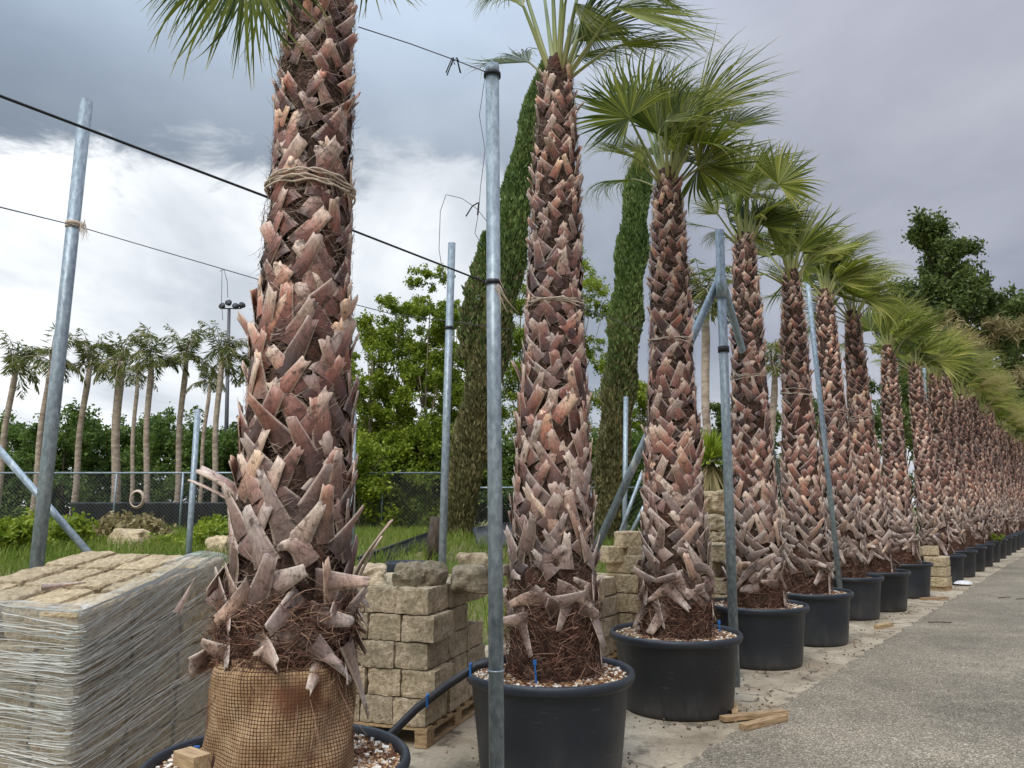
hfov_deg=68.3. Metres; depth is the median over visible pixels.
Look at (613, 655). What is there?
pallet
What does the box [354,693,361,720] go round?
stone block
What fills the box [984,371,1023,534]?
fan palm
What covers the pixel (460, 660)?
stone block
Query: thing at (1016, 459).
fan palm
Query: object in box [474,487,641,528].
chain fence
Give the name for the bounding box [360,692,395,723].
stone block
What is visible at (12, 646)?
stone block
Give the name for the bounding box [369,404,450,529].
bush
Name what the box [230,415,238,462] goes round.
hedge tree
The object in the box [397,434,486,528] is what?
bush
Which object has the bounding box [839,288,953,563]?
fan palm
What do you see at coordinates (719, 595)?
stone block
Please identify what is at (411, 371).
young tree
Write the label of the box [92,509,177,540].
weed bush
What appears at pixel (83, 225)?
twine tie
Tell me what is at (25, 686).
stone block
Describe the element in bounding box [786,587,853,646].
plant pot
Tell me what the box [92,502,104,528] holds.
plant pot
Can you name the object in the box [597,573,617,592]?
stone block
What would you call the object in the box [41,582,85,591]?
husk
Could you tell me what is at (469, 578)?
rock
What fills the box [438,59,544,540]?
cypress
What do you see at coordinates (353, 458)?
steel pole
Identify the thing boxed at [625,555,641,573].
stone block
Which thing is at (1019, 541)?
plant pot
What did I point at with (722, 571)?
stone block
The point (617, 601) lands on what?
stone block
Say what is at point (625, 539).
stone block
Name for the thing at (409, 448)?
bush
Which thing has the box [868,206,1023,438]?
oak
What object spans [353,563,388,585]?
rock
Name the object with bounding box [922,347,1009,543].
fan palm
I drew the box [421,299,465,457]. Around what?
young tree
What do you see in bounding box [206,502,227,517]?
plant pot
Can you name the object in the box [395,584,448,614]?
stone block
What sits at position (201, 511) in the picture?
plant pot
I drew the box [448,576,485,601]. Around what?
stone block
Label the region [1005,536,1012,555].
plant pot
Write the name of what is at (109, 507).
plant pot
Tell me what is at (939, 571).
stone block
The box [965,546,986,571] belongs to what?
plant pot
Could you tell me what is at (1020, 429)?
fan palm
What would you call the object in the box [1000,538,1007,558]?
plant pot
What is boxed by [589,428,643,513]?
bush
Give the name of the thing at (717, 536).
rock
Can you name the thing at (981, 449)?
fan palm
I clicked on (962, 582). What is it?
plastic bag
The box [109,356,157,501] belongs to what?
feather palm
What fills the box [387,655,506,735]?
hose
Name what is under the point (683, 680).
plant pot
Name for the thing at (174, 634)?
stone block
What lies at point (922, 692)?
road
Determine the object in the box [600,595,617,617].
stone block
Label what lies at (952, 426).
fan palm
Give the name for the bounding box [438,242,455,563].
steel pole
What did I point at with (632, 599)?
stone block
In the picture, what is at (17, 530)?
weed bush
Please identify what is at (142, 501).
hose coil
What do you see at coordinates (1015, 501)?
fan palm
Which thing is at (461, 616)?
stone block
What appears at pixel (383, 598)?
stone block
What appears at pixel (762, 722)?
timber offcut
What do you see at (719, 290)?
steel pole
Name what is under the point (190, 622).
stone block
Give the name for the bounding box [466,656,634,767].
plant pot
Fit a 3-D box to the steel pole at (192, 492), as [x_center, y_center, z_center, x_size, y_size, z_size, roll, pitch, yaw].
[-4.021,1.766,9.439,0.079,2.914,0.072,0,-9,0]
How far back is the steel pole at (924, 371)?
18.82 m
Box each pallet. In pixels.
[353,696,474,748]
[604,652,616,658]
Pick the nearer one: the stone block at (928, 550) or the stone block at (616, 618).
the stone block at (616, 618)
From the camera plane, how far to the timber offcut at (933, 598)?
13.78 m
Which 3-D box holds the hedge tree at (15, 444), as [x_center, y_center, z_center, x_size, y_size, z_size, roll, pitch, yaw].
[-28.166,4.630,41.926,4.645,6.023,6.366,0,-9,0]
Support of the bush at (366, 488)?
on the ground at (472, 604)
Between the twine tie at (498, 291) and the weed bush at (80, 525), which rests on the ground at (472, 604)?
the weed bush at (80, 525)
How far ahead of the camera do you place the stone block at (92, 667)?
4.14 m
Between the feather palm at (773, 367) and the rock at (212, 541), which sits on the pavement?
the feather palm at (773, 367)
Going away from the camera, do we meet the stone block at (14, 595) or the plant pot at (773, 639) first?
the stone block at (14, 595)
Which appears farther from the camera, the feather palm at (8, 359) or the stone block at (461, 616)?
the feather palm at (8, 359)
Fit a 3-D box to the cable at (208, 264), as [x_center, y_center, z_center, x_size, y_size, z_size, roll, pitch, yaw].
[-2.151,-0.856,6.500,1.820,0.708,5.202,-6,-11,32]
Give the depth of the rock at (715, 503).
10.31 m
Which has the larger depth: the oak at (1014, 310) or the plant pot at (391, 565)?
the oak at (1014, 310)
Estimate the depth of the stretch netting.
4.17 m
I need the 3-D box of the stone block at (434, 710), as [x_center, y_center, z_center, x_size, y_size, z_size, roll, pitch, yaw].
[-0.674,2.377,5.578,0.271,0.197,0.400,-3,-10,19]
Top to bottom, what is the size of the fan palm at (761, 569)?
5.937 m
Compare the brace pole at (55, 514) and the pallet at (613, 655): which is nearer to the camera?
the brace pole at (55, 514)
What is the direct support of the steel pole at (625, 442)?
on the pavement
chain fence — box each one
[0,472,440,529]
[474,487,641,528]
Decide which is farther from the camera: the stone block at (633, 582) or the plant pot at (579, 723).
the stone block at (633, 582)
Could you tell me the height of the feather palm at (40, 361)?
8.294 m
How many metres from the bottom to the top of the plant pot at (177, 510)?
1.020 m
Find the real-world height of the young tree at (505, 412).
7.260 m
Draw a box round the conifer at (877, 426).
[846,406,881,477]
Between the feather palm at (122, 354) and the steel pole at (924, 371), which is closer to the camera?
the steel pole at (924, 371)
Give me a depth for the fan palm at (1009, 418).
31.45 m
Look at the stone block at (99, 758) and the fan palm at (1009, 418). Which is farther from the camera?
the fan palm at (1009, 418)
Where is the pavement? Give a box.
[384,548,1023,767]
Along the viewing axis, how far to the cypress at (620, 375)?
21.14 m
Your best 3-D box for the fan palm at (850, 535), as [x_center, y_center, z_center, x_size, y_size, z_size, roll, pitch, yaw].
[5.261,0.225,12.378,2.524,5.958,2.106,0,-9,0]
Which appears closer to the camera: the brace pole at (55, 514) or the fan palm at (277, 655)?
the fan palm at (277, 655)
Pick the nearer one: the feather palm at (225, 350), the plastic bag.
the plastic bag
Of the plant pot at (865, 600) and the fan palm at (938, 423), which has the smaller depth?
the plant pot at (865, 600)
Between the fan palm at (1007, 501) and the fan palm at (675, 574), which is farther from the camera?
the fan palm at (1007, 501)
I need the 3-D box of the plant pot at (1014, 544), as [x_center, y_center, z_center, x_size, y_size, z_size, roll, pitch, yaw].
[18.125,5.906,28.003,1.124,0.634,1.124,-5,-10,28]
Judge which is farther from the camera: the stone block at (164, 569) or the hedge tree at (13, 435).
the hedge tree at (13, 435)
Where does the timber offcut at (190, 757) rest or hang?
on the plant pot at (374, 747)
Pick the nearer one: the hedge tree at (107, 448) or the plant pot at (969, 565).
the plant pot at (969, 565)
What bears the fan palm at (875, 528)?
in the plant pot at (894, 591)
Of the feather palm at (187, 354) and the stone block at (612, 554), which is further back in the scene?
the feather palm at (187, 354)
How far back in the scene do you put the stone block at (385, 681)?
5.50 m
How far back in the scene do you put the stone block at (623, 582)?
8.24 m
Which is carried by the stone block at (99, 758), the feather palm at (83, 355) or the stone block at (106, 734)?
the stone block at (106, 734)
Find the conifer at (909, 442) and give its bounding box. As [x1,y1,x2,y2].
[874,404,918,548]
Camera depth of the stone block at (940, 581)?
15.29 m
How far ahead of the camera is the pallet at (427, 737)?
5.57 m
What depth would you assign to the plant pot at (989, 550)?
21.20 m
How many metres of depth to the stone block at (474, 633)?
6.35 m
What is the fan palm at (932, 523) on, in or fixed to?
in the plant pot at (957, 565)
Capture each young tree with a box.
[351,308,411,520]
[358,292,441,522]
[386,263,464,525]
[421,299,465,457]
[455,359,513,525]
[486,269,527,518]
[581,247,612,472]
[631,379,647,509]
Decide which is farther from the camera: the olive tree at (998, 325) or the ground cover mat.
the olive tree at (998, 325)
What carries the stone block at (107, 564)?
on the stone block at (74, 575)
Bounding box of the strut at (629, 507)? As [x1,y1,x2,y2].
[613,472,641,545]
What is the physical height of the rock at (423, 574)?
0.330 m
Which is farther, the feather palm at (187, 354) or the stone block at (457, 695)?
the feather palm at (187, 354)
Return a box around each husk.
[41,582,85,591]
[173,577,195,613]
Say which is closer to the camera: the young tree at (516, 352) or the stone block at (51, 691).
the stone block at (51, 691)
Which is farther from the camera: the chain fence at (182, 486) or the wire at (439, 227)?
the chain fence at (182, 486)
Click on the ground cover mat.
(405, 543)
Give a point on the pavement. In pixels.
(644, 744)
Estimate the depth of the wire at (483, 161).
4.36 m
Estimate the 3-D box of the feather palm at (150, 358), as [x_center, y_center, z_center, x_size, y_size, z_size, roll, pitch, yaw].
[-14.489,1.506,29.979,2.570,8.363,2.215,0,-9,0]
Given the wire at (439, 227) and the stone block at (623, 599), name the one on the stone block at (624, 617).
the stone block at (623, 599)
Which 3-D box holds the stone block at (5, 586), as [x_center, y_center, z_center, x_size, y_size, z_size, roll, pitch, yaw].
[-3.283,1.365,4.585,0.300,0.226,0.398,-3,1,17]
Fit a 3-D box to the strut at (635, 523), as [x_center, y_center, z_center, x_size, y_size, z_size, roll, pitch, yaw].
[1.995,2.212,12.102,0.430,0.750,0.060,0,-9,0]
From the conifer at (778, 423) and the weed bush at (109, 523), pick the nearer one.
the weed bush at (109, 523)
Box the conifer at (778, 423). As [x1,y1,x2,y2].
[768,396,781,531]
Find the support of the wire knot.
attached to the wire at (419, 47)
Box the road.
[683,556,1023,767]
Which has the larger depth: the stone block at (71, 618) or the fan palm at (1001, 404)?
the fan palm at (1001, 404)
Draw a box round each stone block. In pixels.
[0,566,69,586]
[0,583,17,590]
[0,586,52,638]
[0,641,41,681]
[0,681,37,720]
[0,718,35,758]
[0,757,32,767]
[2,588,94,642]
[24,569,104,589]
[28,743,121,767]
[30,705,124,765]
[34,668,128,725]
[37,632,130,686]
[39,593,130,648]
[45,551,116,569]
[65,570,144,593]
[77,553,149,572]
[101,573,182,626]
[114,554,183,572]
[117,723,172,767]
[121,687,174,740]
[123,650,176,704]
[127,613,179,665]
[151,556,222,608]
[168,708,206,745]
[169,672,211,721]
[172,635,211,685]
[177,600,216,647]
[345,611,372,637]
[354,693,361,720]
[356,638,366,663]
[356,664,368,692]
[357,585,368,611]
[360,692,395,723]
[361,638,395,667]
[364,582,401,612]
[368,612,404,640]
[368,667,402,695]
[392,692,447,726]
[394,637,448,669]
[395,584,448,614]
[401,609,454,642]
[401,662,454,698]
[446,578,468,607]
[446,652,466,674]
[447,603,467,630]
[447,678,467,711]
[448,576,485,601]
[448,628,467,658]
[464,620,482,650]
[465,643,485,666]
[467,681,472,699]
[596,576,614,595]
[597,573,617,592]
[597,580,603,598]
[600,546,625,563]
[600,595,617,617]
[600,615,615,636]
[601,635,613,656]
[606,555,625,572]
[607,573,632,592]
[609,595,618,612]
[613,592,628,611]
[614,531,641,547]
[614,614,617,624]
[616,612,633,623]
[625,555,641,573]
[626,546,641,554]
[626,593,641,612]
[630,574,641,593]
[707,545,725,561]
[709,561,721,576]
[712,594,726,597]
[714,576,726,593]
[720,562,725,575]
[919,546,938,555]
[924,556,947,566]
[931,567,948,576]
[931,576,949,586]
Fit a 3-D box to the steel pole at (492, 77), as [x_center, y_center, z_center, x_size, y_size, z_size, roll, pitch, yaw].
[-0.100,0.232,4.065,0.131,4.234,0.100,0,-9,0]
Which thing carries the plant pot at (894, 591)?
on the pavement
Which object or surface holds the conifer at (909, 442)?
on the ground at (472, 604)
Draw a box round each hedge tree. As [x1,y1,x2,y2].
[0,409,17,451]
[0,417,31,513]
[0,422,76,519]
[4,397,110,520]
[56,417,129,513]
[63,414,157,516]
[86,402,200,501]
[135,405,232,501]
[185,422,238,501]
[186,425,234,500]
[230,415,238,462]
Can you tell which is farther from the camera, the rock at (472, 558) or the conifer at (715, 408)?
the conifer at (715, 408)
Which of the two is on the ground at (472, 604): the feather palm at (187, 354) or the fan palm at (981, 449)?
the feather palm at (187, 354)
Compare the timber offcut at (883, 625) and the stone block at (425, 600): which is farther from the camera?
the timber offcut at (883, 625)
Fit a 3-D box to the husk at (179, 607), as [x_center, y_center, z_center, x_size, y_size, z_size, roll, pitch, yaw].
[-1.927,1.248,4.449,0.114,0.210,0.028,6,-11,-31]
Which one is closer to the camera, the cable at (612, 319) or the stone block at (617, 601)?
the cable at (612, 319)
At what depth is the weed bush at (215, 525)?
14.29 m
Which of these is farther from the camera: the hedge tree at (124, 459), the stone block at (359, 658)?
the hedge tree at (124, 459)
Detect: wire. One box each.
[221,283,222,319]
[358,26,484,71]
[439,194,485,279]
[466,202,478,216]
[475,80,484,245]
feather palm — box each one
[0,330,39,505]
[6,322,85,519]
[45,328,115,517]
[89,331,149,501]
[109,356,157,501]
[112,321,189,501]
[159,323,217,501]
[186,359,227,501]
[197,320,247,501]
[226,350,250,387]
[688,258,731,542]
[763,338,781,530]
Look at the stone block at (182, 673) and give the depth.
4.85 m
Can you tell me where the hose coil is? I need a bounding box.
[129,490,144,508]
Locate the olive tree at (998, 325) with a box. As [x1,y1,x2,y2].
[898,307,1023,439]
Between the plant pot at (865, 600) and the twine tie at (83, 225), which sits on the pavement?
the plant pot at (865, 600)
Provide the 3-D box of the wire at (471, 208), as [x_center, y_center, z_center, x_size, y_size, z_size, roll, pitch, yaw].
[-0.227,-0.998,4.314,0.078,0.088,0.008,0,-9,0]
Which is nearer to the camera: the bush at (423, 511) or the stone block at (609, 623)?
the stone block at (609, 623)
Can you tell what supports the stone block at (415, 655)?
on the stone block at (418, 683)
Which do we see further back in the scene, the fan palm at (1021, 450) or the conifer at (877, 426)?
the fan palm at (1021, 450)
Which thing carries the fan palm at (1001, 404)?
in the plant pot at (1009, 547)
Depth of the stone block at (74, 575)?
4.85 m
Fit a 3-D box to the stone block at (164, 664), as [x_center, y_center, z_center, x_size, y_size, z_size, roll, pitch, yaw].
[-2.304,1.790,4.642,0.296,0.234,0.396,-3,-3,17]
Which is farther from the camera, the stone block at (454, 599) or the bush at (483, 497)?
the bush at (483, 497)
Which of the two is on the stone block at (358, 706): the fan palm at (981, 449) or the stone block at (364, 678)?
the stone block at (364, 678)
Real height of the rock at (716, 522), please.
0.259 m
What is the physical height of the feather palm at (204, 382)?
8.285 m
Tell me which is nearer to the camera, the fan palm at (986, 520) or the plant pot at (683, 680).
the plant pot at (683, 680)
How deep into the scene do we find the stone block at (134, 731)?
4.55 m
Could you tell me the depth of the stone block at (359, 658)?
5.60 m
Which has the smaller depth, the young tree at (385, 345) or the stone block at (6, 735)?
the stone block at (6, 735)
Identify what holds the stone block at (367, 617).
on the stone block at (359, 658)
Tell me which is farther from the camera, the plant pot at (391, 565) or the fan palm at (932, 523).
the fan palm at (932, 523)
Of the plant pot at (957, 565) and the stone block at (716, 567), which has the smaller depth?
the stone block at (716, 567)
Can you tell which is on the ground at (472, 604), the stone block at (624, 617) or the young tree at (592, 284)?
the young tree at (592, 284)
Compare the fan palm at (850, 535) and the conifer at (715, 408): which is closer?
the fan palm at (850, 535)
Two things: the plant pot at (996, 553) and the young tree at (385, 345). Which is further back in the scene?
the young tree at (385, 345)
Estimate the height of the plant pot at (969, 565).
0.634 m
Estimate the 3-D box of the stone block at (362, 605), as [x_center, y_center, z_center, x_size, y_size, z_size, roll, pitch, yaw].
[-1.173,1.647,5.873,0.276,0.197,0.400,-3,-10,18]
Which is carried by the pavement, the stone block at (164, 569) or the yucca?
the yucca
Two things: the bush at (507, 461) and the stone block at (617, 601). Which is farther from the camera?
the bush at (507, 461)
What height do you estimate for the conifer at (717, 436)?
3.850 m
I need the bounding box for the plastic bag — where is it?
[953,580,972,583]
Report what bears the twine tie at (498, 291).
attached to the steel pole at (492, 77)
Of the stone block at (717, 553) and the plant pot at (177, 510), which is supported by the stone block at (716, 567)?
the stone block at (717, 553)
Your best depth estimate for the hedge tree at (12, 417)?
44.43 m
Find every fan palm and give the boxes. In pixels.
[137,0,426,767]
[456,0,726,683]
[574,22,800,640]
[684,131,830,608]
[690,185,873,593]
[757,223,918,577]
[802,252,915,572]
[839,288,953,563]
[868,308,964,554]
[874,324,999,550]
[889,318,997,546]
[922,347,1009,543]
[927,345,1008,540]
[954,349,1008,538]
[954,374,1021,536]
[981,392,1021,533]
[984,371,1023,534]
[994,405,1023,531]
[995,400,1023,530]
[996,398,1023,529]
[1010,426,1023,512]
[1012,433,1023,492]
[1018,435,1023,476]
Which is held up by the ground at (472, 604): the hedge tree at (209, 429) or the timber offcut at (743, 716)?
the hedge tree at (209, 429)
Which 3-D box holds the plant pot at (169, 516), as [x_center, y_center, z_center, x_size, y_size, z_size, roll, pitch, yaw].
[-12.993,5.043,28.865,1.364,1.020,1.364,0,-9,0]
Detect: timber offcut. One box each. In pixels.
[173,746,210,767]
[719,708,788,721]
[732,702,737,713]
[739,713,788,730]
[874,622,893,628]
[919,596,947,599]
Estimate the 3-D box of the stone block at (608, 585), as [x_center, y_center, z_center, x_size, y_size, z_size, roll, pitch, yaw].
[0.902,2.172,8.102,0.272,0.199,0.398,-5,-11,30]
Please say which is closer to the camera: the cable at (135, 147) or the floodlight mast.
the cable at (135, 147)
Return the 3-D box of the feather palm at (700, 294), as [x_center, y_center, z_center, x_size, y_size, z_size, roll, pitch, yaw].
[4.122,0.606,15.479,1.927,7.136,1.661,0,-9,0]
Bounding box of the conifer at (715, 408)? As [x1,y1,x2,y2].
[709,400,779,515]
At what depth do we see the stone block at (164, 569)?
5.02 m
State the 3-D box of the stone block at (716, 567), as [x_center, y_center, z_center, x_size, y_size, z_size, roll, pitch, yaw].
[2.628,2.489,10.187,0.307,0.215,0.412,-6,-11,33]
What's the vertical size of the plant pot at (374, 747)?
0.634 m
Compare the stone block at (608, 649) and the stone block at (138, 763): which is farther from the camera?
the stone block at (608, 649)
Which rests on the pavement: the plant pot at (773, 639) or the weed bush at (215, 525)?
the plant pot at (773, 639)
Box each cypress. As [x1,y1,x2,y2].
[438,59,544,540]
[592,146,653,544]
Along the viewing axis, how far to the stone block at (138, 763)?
4.52 m
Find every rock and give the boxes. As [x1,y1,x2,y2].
[105,528,155,551]
[204,535,228,558]
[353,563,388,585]
[392,560,448,586]
[450,564,487,593]
[456,552,487,569]
[704,489,724,514]
[708,514,724,532]
[708,530,724,541]
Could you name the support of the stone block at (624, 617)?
on the stone block
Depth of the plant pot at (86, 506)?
28.24 m
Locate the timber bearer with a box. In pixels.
[930,586,951,590]
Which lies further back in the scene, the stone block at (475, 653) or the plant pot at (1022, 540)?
the plant pot at (1022, 540)
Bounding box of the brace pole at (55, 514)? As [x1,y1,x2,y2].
[0,445,91,551]
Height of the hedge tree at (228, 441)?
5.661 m
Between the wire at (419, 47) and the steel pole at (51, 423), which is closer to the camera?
the wire at (419, 47)
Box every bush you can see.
[0,514,58,559]
[22,507,105,551]
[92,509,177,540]
[145,511,228,552]
[346,426,421,530]
[355,416,431,528]
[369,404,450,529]
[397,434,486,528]
[415,464,511,525]
[478,435,515,522]
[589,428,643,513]
[627,427,644,530]
[990,533,1004,541]
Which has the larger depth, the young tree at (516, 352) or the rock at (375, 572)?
the young tree at (516, 352)
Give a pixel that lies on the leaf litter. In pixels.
(769, 707)
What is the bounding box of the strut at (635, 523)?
[630,505,642,530]
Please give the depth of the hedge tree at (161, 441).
38.78 m
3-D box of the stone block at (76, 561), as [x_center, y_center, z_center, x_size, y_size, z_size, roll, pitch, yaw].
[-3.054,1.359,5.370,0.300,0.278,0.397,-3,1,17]
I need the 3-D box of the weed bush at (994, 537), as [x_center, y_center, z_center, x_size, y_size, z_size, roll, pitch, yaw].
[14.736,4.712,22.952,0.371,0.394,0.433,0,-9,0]
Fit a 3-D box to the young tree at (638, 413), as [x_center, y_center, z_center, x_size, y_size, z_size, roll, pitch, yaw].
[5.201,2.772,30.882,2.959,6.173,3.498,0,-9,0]
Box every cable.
[0,94,505,290]
[0,207,511,329]
[584,309,641,329]
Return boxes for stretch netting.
[0,550,228,767]
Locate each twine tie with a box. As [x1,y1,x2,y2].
[76,220,88,242]
[494,278,515,310]
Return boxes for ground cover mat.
[357,532,427,563]
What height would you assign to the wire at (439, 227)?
0.518 m
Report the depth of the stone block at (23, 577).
4.93 m
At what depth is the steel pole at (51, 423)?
6.00 m
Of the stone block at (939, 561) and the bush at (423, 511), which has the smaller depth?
the stone block at (939, 561)
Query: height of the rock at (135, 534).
0.608 m
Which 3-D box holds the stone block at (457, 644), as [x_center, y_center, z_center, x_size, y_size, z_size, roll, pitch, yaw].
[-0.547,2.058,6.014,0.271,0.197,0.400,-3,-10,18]
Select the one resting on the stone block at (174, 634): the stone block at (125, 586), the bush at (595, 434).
the stone block at (125, 586)
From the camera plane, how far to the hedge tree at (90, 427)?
39.32 m
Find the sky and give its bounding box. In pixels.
[0,0,1023,507]
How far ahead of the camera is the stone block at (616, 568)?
8.33 m
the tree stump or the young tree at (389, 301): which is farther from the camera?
the young tree at (389, 301)
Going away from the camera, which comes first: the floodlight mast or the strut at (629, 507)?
the strut at (629, 507)
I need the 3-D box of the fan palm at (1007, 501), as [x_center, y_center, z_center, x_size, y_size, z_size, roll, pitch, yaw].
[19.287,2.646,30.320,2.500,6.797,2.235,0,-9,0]
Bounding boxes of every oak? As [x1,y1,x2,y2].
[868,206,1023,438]
[908,287,1023,459]
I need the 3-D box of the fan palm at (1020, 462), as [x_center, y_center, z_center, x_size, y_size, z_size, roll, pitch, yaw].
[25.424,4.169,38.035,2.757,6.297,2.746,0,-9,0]
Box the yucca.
[700,425,723,541]
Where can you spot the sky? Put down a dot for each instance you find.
(904, 104)
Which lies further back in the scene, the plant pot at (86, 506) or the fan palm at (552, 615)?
the plant pot at (86, 506)
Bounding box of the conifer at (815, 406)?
[777,396,819,507]
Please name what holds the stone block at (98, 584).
on the stone block at (174, 634)
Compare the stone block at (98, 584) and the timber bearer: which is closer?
the stone block at (98, 584)
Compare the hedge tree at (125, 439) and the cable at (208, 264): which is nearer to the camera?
the cable at (208, 264)
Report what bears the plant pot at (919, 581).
on the pavement
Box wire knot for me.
[445,57,460,75]
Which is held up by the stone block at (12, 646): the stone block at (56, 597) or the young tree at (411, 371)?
the stone block at (56, 597)
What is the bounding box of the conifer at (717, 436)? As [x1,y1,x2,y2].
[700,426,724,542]
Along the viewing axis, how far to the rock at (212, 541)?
12.99 m
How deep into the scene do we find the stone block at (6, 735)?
4.12 m
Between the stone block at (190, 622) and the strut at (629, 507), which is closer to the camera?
the stone block at (190, 622)
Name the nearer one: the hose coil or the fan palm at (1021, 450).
the hose coil
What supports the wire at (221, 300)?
hanging from the cable at (208, 264)
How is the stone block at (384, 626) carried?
on the stone block at (383, 652)
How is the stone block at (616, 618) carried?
on the stone block
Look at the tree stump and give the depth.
14.59 m
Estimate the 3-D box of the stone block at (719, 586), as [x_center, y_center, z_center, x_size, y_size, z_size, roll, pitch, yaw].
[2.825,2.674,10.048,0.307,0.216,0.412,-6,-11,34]
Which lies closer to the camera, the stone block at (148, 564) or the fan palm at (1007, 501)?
the stone block at (148, 564)
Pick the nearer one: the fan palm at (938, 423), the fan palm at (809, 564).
the fan palm at (809, 564)
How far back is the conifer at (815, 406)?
25.76 m
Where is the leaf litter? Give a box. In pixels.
[445,565,998,767]
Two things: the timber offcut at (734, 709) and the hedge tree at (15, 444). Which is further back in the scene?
the hedge tree at (15, 444)
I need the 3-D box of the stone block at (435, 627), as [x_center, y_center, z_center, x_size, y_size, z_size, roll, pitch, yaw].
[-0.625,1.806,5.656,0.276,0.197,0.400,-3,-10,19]
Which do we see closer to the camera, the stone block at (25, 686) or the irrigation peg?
the stone block at (25, 686)
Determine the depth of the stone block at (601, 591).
7.76 m
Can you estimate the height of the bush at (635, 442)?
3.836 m
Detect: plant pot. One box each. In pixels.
[69,502,92,526]
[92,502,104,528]
[105,502,126,518]
[126,502,138,517]
[139,502,159,518]
[139,723,410,767]
[160,502,172,527]
[173,502,193,529]
[193,502,206,525]
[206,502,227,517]
[385,560,423,572]
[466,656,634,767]
[472,523,510,548]
[610,621,742,721]
[711,597,809,670]
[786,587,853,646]
[831,573,883,620]
[868,568,910,611]
[892,561,933,598]
[917,552,965,584]
[952,549,977,577]
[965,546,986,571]
[975,543,994,566]
[985,540,1001,562]
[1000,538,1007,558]
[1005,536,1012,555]
[1006,534,1017,552]
[1009,533,1021,549]
[1014,531,1023,547]
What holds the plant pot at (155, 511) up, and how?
on the ground at (472, 604)
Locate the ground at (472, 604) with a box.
[0,507,916,644]
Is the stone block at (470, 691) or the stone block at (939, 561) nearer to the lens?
the stone block at (470, 691)
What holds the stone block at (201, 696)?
on the stone block at (198, 728)
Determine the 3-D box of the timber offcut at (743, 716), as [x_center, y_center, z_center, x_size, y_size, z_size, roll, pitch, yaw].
[1.952,2.667,6.082,0.617,0.035,0.070,3,-10,-19]
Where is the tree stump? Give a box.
[425,516,439,560]
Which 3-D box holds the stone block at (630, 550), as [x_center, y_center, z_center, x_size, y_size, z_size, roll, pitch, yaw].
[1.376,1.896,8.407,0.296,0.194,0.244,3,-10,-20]
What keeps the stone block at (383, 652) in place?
on the stone block at (385, 681)
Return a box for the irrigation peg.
[533,660,536,683]
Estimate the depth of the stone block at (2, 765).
4.11 m
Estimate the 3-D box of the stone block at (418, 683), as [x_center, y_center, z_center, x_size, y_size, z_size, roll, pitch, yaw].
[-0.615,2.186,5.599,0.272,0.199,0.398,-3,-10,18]
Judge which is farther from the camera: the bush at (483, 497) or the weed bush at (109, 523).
the bush at (483, 497)
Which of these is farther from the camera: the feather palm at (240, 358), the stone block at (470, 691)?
the feather palm at (240, 358)
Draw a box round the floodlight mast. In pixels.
[218,300,245,500]
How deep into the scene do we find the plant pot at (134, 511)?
28.31 m
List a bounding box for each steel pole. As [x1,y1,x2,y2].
[29,97,92,568]
[185,409,200,556]
[350,409,355,545]
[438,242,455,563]
[484,61,504,767]
[595,229,782,686]
[622,396,627,530]
[805,281,842,587]
[922,368,926,399]
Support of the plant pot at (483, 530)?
on the ground at (472, 604)
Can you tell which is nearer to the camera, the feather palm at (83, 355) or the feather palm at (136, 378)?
the feather palm at (83, 355)
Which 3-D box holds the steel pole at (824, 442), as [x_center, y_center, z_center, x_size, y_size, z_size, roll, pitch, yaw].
[4.765,0.946,11.496,0.280,5.190,0.076,0,-9,0]
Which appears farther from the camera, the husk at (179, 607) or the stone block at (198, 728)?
the stone block at (198, 728)

